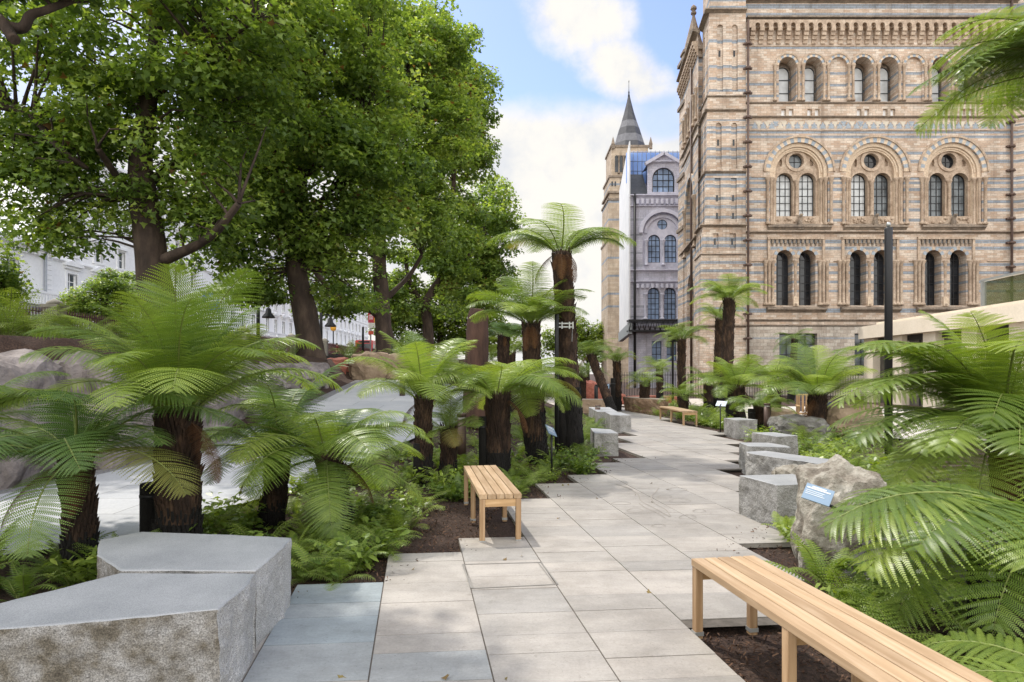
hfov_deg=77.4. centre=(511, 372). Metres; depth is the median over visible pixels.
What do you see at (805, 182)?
window
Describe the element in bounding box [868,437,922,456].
fern plant
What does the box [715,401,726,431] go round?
lectern sign
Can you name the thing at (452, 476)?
leafy plant
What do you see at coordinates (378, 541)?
leafy plant
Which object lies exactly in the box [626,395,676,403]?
boulder
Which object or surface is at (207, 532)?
leafy plant
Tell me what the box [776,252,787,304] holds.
window
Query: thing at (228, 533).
fern plant
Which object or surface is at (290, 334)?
gate pier
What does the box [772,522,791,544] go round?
leafy plant
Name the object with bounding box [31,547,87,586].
sword fern
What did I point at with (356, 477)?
leafy plant
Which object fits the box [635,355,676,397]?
tree fern
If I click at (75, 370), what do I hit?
wall rock
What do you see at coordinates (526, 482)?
fern plant
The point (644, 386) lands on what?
tree fern
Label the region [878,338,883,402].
window
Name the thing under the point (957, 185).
window
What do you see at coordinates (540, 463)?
leafy plant
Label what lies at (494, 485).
park bench
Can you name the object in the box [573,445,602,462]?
leafy plant
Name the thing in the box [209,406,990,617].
ground cover
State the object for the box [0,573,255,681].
granite block
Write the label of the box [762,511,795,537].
sword fern
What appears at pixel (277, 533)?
fern plant
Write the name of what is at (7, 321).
fern plant
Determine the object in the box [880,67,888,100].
window
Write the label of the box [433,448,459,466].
fern plant
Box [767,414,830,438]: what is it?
boulder
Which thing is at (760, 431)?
leafy plant
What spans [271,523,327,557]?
sword fern
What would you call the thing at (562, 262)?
tree fern
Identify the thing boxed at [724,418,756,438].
granite block
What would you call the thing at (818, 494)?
information plaque
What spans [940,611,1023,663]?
fern plant
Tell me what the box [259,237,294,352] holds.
terrace house
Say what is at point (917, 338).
window
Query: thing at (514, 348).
tree fern
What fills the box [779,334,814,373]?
window
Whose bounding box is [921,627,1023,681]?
fern plant
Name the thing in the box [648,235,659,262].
window
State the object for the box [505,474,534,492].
fern plant
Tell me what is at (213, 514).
leafy plant
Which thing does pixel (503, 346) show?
tree fern
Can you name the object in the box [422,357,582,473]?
tree fern
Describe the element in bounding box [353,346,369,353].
street railings
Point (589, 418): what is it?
fern plant
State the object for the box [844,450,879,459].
fern plant
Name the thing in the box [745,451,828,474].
granite block
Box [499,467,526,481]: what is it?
sword fern
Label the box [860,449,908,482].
leafy plant
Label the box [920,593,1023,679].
fern plant
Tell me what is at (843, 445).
leafy plant
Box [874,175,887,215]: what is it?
window
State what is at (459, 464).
leafy plant
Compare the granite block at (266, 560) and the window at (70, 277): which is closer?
the granite block at (266, 560)
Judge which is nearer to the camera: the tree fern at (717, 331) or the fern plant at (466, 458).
the fern plant at (466, 458)
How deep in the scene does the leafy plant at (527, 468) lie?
10.19 m
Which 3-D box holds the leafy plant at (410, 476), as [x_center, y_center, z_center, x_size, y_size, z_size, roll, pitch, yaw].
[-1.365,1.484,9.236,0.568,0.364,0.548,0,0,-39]
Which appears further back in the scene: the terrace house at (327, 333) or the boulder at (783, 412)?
the terrace house at (327, 333)
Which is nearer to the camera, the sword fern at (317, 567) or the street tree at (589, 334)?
the sword fern at (317, 567)
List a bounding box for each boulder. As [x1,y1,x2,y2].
[327,357,348,373]
[348,351,388,379]
[385,353,419,378]
[424,350,458,373]
[586,380,602,398]
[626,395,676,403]
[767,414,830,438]
[771,407,795,416]
[771,463,816,474]
[790,454,888,574]
[826,404,883,438]
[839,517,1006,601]
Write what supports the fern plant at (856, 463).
on the ground at (752, 673)
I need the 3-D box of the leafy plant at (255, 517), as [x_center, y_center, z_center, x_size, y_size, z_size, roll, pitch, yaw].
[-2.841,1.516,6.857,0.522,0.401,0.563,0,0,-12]
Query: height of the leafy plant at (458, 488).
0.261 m
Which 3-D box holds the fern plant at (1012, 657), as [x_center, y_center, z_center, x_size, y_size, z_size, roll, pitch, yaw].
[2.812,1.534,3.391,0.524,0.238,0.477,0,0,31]
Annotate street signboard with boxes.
[368,286,374,351]
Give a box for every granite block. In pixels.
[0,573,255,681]
[97,532,291,648]
[589,407,616,428]
[590,428,618,456]
[605,412,630,432]
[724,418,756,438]
[738,443,790,474]
[739,474,797,529]
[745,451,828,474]
[752,432,797,454]
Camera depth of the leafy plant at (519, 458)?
11.30 m
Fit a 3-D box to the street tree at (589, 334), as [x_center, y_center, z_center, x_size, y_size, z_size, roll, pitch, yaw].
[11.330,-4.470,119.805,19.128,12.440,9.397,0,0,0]
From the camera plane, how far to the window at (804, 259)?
46.80 m
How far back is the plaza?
9.11 m
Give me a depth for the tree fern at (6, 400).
6.00 m
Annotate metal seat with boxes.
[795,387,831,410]
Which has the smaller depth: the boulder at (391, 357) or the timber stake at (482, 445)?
the timber stake at (482, 445)
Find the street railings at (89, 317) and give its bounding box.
[67,311,135,334]
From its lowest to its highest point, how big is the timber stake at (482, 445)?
1.027 m
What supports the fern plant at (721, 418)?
on the ground at (752, 673)
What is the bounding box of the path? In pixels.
[239,407,806,681]
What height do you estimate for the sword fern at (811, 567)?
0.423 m
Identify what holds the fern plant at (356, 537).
on the ground at (752, 673)
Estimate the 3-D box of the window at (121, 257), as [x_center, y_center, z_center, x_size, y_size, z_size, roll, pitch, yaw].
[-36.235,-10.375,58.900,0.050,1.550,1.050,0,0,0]
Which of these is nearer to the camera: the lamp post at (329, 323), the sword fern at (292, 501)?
the sword fern at (292, 501)
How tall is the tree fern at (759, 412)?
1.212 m
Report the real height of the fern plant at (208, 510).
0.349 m
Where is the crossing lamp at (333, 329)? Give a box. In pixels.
[330,327,335,343]
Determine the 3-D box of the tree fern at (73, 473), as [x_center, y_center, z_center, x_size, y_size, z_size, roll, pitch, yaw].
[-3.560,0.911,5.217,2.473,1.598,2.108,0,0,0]
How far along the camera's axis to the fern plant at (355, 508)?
7.26 m
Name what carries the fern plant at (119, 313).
on the ground at (752, 673)
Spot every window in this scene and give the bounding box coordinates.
[68,274,73,293]
[119,252,122,268]
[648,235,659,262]
[648,288,658,318]
[652,168,673,191]
[652,341,660,360]
[657,220,666,228]
[664,235,675,262]
[664,288,674,318]
[667,341,675,360]
[776,175,790,215]
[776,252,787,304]
[779,67,788,100]
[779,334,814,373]
[789,155,801,167]
[799,175,812,215]
[799,252,809,304]
[805,67,814,100]
[850,252,859,304]
[851,175,864,215]
[855,67,862,100]
[855,334,863,374]
[864,155,875,167]
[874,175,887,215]
[874,253,883,304]
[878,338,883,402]
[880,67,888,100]
[907,334,922,405]
[925,253,933,304]
[928,175,941,215]
[932,67,938,100]
[941,155,952,167]
[942,330,960,408]
[950,253,958,304]
[951,175,964,215]
[984,325,1008,362]
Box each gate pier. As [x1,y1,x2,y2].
[39,299,68,337]
[286,333,295,354]
[323,338,328,355]
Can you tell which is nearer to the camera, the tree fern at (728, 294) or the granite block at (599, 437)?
the granite block at (599, 437)
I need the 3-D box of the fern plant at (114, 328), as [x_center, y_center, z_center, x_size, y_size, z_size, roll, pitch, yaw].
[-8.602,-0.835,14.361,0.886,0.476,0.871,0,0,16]
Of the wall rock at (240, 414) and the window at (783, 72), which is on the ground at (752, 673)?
the wall rock at (240, 414)
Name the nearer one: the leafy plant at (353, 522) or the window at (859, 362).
the leafy plant at (353, 522)
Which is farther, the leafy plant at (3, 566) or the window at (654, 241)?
the window at (654, 241)
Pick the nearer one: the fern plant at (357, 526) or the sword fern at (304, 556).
the sword fern at (304, 556)
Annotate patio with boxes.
[717,406,981,438]
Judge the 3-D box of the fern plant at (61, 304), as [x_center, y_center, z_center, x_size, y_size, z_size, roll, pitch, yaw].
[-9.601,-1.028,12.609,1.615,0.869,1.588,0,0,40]
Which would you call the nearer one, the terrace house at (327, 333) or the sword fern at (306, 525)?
the sword fern at (306, 525)
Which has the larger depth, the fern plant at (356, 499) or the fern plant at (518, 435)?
the fern plant at (518, 435)
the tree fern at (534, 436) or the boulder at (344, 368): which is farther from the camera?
the boulder at (344, 368)
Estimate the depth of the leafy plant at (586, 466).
10.18 m
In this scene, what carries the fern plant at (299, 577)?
on the ground at (752, 673)
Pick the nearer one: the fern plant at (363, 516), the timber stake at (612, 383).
the fern plant at (363, 516)
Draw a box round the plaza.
[0,380,462,554]
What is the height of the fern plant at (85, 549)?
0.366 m
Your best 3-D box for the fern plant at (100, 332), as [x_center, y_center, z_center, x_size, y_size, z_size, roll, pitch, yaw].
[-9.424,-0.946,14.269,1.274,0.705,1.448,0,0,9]
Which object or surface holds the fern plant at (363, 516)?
on the ground at (752, 673)
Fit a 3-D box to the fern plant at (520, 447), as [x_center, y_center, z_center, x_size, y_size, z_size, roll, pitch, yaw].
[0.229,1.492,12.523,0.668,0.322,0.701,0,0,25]
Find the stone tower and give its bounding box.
[601,91,652,381]
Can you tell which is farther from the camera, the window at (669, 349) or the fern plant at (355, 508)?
the window at (669, 349)
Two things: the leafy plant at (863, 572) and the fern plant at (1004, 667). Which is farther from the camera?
the leafy plant at (863, 572)
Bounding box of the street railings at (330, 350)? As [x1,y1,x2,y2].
[328,343,348,355]
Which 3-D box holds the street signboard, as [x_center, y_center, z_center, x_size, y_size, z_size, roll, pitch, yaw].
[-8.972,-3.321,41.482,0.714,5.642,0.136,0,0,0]
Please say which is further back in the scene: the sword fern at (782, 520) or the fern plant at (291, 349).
the fern plant at (291, 349)
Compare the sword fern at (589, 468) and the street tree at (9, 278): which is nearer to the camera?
the sword fern at (589, 468)
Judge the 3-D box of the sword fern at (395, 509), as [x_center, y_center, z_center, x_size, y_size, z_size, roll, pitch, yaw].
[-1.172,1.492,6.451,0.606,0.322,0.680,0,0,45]
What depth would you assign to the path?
4.59 m
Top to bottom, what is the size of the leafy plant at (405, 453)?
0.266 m
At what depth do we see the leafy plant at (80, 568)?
4.89 m
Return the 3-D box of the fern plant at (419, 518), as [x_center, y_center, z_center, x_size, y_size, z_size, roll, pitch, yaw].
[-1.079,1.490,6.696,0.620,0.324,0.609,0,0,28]
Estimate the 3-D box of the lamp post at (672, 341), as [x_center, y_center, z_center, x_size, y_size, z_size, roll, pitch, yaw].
[7.548,-0.050,29.967,0.440,3.500,0.174,0,0,0]
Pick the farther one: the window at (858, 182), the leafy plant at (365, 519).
the window at (858, 182)
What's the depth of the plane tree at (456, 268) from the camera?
49.30 m
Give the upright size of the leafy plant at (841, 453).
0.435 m
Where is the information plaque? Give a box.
[801,483,845,514]
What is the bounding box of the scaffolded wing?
[618,141,678,387]
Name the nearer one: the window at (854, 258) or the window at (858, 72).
the window at (854, 258)
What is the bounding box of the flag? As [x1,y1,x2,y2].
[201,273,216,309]
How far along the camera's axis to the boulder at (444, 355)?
27.16 m
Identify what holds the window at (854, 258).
in the museum building
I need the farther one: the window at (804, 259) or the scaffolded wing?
the scaffolded wing
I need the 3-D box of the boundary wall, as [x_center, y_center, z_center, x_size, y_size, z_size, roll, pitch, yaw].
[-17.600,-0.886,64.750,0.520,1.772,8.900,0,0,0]
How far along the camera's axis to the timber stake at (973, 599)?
3.87 m
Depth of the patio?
20.23 m
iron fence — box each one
[624,371,708,397]
[749,371,855,397]
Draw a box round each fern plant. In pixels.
[0,287,71,335]
[0,295,75,336]
[0,307,41,334]
[1,300,77,335]
[16,318,65,337]
[26,561,96,586]
[45,316,113,338]
[48,315,111,337]
[54,313,119,339]
[69,528,161,580]
[89,308,142,339]
[106,325,136,339]
[202,503,245,525]
[202,506,256,534]
[214,519,253,534]
[222,329,273,351]
[227,333,266,348]
[229,517,300,554]
[252,491,310,514]
[253,334,301,354]
[278,499,322,526]
[280,520,332,554]
[285,341,298,354]
[291,534,315,561]
[291,551,325,584]
[293,472,317,487]
[293,507,364,536]
[297,539,360,578]
[299,528,372,562]
[300,531,388,574]
[302,550,375,590]
[322,519,388,548]
[331,339,361,357]
[332,520,387,535]
[342,524,420,560]
[351,490,379,502]
[352,487,394,516]
[352,491,395,509]
[357,474,388,489]
[363,513,422,538]
[373,446,408,464]
[377,503,444,529]
[380,340,406,353]
[383,440,409,458]
[386,470,425,493]
[393,482,449,510]
[397,465,412,478]
[421,465,468,486]
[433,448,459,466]
[457,450,478,465]
[466,434,478,446]
[488,348,496,361]
[503,471,546,490]
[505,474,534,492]
[510,425,523,443]
[510,455,531,471]
[510,463,556,487]
[511,442,524,455]
[531,449,562,465]
[534,458,574,474]
[534,465,557,483]
[545,406,554,418]
[547,438,554,448]
[558,454,600,472]
[569,443,594,456]
[583,423,597,441]
[584,421,604,431]
[586,415,606,427]
[586,420,602,430]
[652,407,663,415]
[689,406,706,415]
[691,403,709,411]
[694,411,724,420]
[697,412,716,425]
[701,412,733,425]
[710,406,725,417]
[740,426,769,441]
[788,423,826,439]
[795,552,914,619]
[798,431,840,452]
[822,451,865,467]
[828,440,865,455]
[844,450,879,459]
[847,581,934,646]
[849,457,878,468]
[850,596,970,663]
[860,601,950,643]
[864,432,899,446]
[865,454,895,469]
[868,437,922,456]
[898,577,965,621]
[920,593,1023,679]
[927,463,956,479]
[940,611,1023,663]
[948,475,987,489]
[987,638,1023,678]
[989,653,1021,681]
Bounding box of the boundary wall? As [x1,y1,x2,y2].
[328,354,350,359]
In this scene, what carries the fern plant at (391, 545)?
on the ground at (752, 673)
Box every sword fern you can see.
[0,519,51,565]
[0,562,70,601]
[3,530,116,568]
[16,549,83,582]
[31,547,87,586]
[38,549,96,576]
[213,504,264,527]
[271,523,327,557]
[285,516,323,536]
[286,498,307,520]
[291,487,321,501]
[291,539,352,580]
[291,540,363,569]
[292,514,350,550]
[349,496,381,511]
[363,505,421,535]
[396,461,412,476]
[427,481,470,501]
[443,472,470,498]
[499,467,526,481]
[569,462,609,474]
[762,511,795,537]
[763,531,874,589]
[824,573,904,613]
[841,545,993,635]
[942,647,995,673]
[985,666,1013,681]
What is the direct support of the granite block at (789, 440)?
on the ground at (752, 673)
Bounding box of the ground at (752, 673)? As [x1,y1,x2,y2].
[0,335,1023,681]
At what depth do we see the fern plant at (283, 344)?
23.16 m
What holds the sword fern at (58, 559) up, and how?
on the ground at (752, 673)
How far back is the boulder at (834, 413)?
16.16 m
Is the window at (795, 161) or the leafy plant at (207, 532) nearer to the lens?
the leafy plant at (207, 532)
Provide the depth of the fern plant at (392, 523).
6.25 m
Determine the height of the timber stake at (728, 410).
0.844 m
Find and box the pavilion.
[858,270,1023,408]
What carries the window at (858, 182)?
in the museum building
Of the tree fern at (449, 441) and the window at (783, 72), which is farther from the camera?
the window at (783, 72)
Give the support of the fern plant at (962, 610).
on the ground at (752, 673)
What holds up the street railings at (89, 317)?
on the boundary wall
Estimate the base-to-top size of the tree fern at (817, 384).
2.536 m
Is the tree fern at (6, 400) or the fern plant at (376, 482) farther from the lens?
the fern plant at (376, 482)
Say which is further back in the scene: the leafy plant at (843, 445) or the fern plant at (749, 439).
the fern plant at (749, 439)
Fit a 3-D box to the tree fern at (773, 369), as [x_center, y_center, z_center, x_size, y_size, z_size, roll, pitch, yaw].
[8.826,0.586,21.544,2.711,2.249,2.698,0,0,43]
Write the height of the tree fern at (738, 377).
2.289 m
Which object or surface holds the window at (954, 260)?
in the museum building
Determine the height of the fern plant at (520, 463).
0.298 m
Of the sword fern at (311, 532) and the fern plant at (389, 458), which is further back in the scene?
the fern plant at (389, 458)
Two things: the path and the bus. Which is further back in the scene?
the bus
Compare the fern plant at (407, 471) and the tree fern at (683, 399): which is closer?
the fern plant at (407, 471)
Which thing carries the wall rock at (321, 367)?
on the ground at (752, 673)
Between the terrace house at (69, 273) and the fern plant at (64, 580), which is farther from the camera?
the terrace house at (69, 273)
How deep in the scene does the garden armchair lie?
19.35 m
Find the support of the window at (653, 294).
in the scaffolded wing
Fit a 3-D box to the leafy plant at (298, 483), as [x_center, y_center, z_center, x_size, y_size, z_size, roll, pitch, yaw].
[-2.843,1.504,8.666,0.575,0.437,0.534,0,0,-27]
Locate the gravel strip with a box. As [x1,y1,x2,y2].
[0,380,362,493]
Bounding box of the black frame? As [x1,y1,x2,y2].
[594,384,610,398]
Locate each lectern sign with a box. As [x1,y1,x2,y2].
[545,424,556,473]
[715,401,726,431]
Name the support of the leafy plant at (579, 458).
on the ground at (752, 673)
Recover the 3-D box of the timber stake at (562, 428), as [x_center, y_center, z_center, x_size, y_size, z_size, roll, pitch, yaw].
[1.040,1.088,13.200,0.210,1.225,0.210,0,0,0]
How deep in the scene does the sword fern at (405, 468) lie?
9.81 m
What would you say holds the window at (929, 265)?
in the museum building
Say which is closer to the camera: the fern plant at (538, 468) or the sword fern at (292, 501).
the sword fern at (292, 501)
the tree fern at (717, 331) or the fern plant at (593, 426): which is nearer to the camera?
the fern plant at (593, 426)
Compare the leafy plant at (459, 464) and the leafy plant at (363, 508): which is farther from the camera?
the leafy plant at (459, 464)
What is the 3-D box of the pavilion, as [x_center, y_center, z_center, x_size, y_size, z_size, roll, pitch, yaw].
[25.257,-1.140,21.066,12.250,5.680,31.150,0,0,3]
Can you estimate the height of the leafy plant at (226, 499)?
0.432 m
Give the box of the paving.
[545,398,752,405]
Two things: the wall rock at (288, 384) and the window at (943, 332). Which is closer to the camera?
the wall rock at (288, 384)
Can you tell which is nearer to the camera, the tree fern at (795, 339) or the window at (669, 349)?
the tree fern at (795, 339)
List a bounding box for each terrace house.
[0,136,141,333]
[0,230,61,315]
[159,191,216,329]
[209,236,264,337]
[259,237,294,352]
[309,273,335,343]
[332,280,368,352]
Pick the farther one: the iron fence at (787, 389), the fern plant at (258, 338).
the iron fence at (787, 389)
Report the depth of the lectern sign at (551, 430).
10.19 m
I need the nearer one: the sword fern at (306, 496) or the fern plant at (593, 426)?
the sword fern at (306, 496)
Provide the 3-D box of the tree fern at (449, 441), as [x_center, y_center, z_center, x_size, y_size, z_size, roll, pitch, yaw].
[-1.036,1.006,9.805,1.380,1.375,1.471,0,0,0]
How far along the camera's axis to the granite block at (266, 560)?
4.04 m
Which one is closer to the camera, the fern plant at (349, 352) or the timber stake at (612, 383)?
the timber stake at (612, 383)
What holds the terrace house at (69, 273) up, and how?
on the ground at (752, 673)
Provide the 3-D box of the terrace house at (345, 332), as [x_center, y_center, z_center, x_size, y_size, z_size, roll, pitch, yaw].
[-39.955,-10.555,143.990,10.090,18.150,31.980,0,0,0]
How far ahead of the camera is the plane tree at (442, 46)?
35.14 m
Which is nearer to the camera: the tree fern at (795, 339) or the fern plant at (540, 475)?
the fern plant at (540, 475)
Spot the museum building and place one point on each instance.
(811, 163)
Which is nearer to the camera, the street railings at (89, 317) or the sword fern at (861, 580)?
the sword fern at (861, 580)
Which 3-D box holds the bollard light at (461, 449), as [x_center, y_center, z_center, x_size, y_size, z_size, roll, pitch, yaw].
[-0.930,1.222,11.800,0.170,0.950,0.167,0,0,0]
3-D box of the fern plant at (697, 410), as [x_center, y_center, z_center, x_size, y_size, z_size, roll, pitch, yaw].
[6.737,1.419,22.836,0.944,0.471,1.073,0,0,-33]
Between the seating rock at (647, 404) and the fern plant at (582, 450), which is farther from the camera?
the seating rock at (647, 404)
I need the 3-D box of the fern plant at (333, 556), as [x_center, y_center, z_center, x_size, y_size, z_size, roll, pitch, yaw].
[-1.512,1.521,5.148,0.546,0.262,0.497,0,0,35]
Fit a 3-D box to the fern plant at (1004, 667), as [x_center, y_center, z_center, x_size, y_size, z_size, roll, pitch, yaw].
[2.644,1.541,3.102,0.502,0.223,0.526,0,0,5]
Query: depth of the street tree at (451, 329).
82.25 m
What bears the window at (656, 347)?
in the scaffolded wing
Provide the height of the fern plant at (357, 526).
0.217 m
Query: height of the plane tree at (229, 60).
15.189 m
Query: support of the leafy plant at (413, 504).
on the ground at (752, 673)
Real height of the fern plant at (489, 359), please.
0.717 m
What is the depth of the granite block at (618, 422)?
17.54 m
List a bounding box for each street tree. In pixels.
[0,234,43,315]
[56,267,140,332]
[366,262,521,356]
[540,317,603,380]
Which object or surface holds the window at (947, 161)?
in the museum building
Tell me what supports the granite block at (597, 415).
on the ground at (752, 673)
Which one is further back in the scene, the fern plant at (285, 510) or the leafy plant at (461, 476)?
the leafy plant at (461, 476)
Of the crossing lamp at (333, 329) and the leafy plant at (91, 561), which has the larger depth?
the crossing lamp at (333, 329)
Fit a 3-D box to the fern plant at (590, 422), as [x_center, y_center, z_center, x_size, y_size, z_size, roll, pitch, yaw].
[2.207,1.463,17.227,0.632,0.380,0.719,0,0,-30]
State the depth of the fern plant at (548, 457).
11.25 m
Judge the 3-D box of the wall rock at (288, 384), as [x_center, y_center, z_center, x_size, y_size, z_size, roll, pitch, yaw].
[-7.107,0.361,18.203,1.598,1.460,3.155,0,0,0]
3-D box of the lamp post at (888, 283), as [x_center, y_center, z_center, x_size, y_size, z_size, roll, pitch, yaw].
[7.365,-0.625,12.500,0.144,4.650,0.140,0,0,0]
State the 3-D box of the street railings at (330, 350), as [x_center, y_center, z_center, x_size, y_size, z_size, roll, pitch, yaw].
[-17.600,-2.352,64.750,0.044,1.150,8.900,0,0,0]
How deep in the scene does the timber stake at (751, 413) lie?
17.91 m
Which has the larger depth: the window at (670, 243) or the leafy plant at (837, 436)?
the window at (670, 243)
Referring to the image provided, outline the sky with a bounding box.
[0,0,702,373]
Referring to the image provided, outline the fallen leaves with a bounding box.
[338,441,650,679]
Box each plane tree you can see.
[0,0,127,44]
[0,0,329,333]
[167,0,443,359]
[288,0,489,353]
[363,1,504,350]
[424,176,529,315]
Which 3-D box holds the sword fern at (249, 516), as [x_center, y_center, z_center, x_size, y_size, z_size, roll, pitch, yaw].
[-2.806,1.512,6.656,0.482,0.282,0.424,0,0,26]
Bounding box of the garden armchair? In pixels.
[795,394,807,413]
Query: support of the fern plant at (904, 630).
on the ground at (752, 673)
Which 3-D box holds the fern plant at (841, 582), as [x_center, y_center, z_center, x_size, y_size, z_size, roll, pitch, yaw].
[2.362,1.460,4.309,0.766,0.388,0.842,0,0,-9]
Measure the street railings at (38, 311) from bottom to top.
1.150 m
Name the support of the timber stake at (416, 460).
on the ground at (752, 673)
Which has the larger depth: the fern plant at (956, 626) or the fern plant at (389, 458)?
the fern plant at (389, 458)
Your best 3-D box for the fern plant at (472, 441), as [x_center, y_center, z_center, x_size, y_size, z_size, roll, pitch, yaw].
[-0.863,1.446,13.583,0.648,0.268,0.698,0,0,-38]
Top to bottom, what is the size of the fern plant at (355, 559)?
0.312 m
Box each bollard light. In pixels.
[457,413,465,457]
[764,403,770,429]
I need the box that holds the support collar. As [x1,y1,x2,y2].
[559,322,573,329]
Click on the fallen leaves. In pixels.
(444, 677)
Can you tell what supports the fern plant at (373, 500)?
on the ground at (752, 673)
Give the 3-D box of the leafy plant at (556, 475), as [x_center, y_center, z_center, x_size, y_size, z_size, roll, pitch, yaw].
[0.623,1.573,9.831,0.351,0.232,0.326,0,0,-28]
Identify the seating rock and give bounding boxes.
[582,399,605,412]
[623,397,668,415]
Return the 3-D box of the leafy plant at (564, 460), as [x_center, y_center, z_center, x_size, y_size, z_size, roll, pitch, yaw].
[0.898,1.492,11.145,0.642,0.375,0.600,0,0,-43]
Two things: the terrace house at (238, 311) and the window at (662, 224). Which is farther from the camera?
the terrace house at (238, 311)
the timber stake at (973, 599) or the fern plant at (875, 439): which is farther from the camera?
the fern plant at (875, 439)
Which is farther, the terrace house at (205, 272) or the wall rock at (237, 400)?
the terrace house at (205, 272)
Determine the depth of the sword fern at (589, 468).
10.29 m
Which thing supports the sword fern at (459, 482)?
on the ground at (752, 673)
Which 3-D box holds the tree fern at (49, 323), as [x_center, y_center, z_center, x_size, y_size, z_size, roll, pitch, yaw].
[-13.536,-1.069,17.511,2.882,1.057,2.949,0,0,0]
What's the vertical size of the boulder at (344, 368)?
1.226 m
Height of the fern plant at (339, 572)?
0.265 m
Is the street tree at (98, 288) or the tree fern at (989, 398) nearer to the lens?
the tree fern at (989, 398)
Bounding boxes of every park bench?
[464,465,521,541]
[659,406,697,426]
[691,555,992,681]
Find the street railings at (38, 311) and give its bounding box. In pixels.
[6,306,47,322]
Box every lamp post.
[256,307,274,345]
[320,313,335,339]
[362,327,363,352]
[555,314,558,453]
[668,336,677,405]
[884,222,892,456]
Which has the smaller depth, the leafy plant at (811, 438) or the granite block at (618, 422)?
the leafy plant at (811, 438)
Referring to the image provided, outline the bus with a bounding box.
[355,340,375,351]
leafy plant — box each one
[0,539,4,565]
[0,555,19,588]
[43,538,96,589]
[82,556,96,562]
[189,522,211,533]
[202,485,250,517]
[202,501,235,533]
[206,505,264,534]
[214,523,267,535]
[226,497,266,527]
[257,529,305,549]
[288,467,320,494]
[313,539,349,553]
[323,533,384,571]
[324,521,361,544]
[345,465,369,485]
[348,521,410,562]
[351,504,411,540]
[354,498,382,523]
[358,499,404,526]
[384,487,412,507]
[392,449,412,460]
[395,495,430,516]
[398,465,436,484]
[422,466,462,491]
[422,476,458,498]
[437,455,471,472]
[440,479,470,501]
[448,470,470,484]
[510,448,526,464]
[514,464,536,475]
[531,453,559,468]
[545,447,576,468]
[546,467,565,480]
[548,443,565,458]
[567,452,594,469]
[567,456,597,474]
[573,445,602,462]
[690,415,706,424]
[710,419,723,428]
[745,424,774,441]
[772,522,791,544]
[800,436,820,451]
[801,450,842,458]
[802,449,832,458]
[805,438,839,456]
[815,583,903,627]
[818,442,855,458]
[825,428,846,441]
[825,437,859,453]
[825,550,935,610]
[838,427,858,440]
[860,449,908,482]
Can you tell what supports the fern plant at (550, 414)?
on the ground at (752, 673)
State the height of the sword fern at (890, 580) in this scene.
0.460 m
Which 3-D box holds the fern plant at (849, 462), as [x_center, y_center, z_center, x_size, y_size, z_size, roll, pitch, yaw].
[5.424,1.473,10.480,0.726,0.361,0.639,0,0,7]
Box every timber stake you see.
[139,482,154,531]
[413,443,419,487]
[478,416,486,465]
[559,397,565,453]
[610,378,614,401]
[726,401,733,417]
[748,409,754,418]
[966,548,988,631]
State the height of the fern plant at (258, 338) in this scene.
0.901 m
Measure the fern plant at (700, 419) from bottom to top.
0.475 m
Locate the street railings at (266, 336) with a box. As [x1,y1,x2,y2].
[250,334,288,352]
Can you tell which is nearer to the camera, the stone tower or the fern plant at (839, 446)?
the fern plant at (839, 446)
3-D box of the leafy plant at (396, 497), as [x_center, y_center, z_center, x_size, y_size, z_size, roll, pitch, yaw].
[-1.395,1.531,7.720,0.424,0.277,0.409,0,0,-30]
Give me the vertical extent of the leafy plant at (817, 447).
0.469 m
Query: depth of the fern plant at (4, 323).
11.13 m
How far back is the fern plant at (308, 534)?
5.96 m
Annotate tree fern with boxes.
[0,371,84,441]
[0,387,229,581]
[9,314,74,337]
[19,263,342,533]
[200,360,399,528]
[202,398,433,540]
[344,331,490,486]
[405,394,484,479]
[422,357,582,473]
[456,359,580,464]
[464,261,593,445]
[486,202,635,453]
[488,322,521,424]
[488,335,544,416]
[577,338,620,411]
[578,359,609,398]
[596,344,638,410]
[621,371,666,397]
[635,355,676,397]
[652,321,710,402]
[657,383,706,418]
[680,366,719,409]
[687,273,774,411]
[687,354,779,417]
[693,303,747,410]
[725,390,797,430]
[731,357,815,407]
[749,343,883,419]
[773,328,815,401]
[819,481,1023,664]
[827,309,1023,525]
[906,5,1023,138]
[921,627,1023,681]
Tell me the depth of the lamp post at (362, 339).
39.94 m
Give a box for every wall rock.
[0,349,69,489]
[53,351,154,469]
[198,360,242,445]
[225,356,269,420]
[260,361,301,405]
[293,361,331,391]
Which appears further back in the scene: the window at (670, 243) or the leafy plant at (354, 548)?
the window at (670, 243)
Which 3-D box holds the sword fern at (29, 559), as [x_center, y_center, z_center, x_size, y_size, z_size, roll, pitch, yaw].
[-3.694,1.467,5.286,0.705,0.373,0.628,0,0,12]
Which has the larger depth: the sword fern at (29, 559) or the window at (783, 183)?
the window at (783, 183)
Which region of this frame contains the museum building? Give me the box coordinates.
[675,0,1023,395]
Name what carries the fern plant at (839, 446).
on the ground at (752, 673)
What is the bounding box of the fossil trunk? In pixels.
[463,308,488,430]
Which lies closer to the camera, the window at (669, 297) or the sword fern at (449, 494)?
the sword fern at (449, 494)
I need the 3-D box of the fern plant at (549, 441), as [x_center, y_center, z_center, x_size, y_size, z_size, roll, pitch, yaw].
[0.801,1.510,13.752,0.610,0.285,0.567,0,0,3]

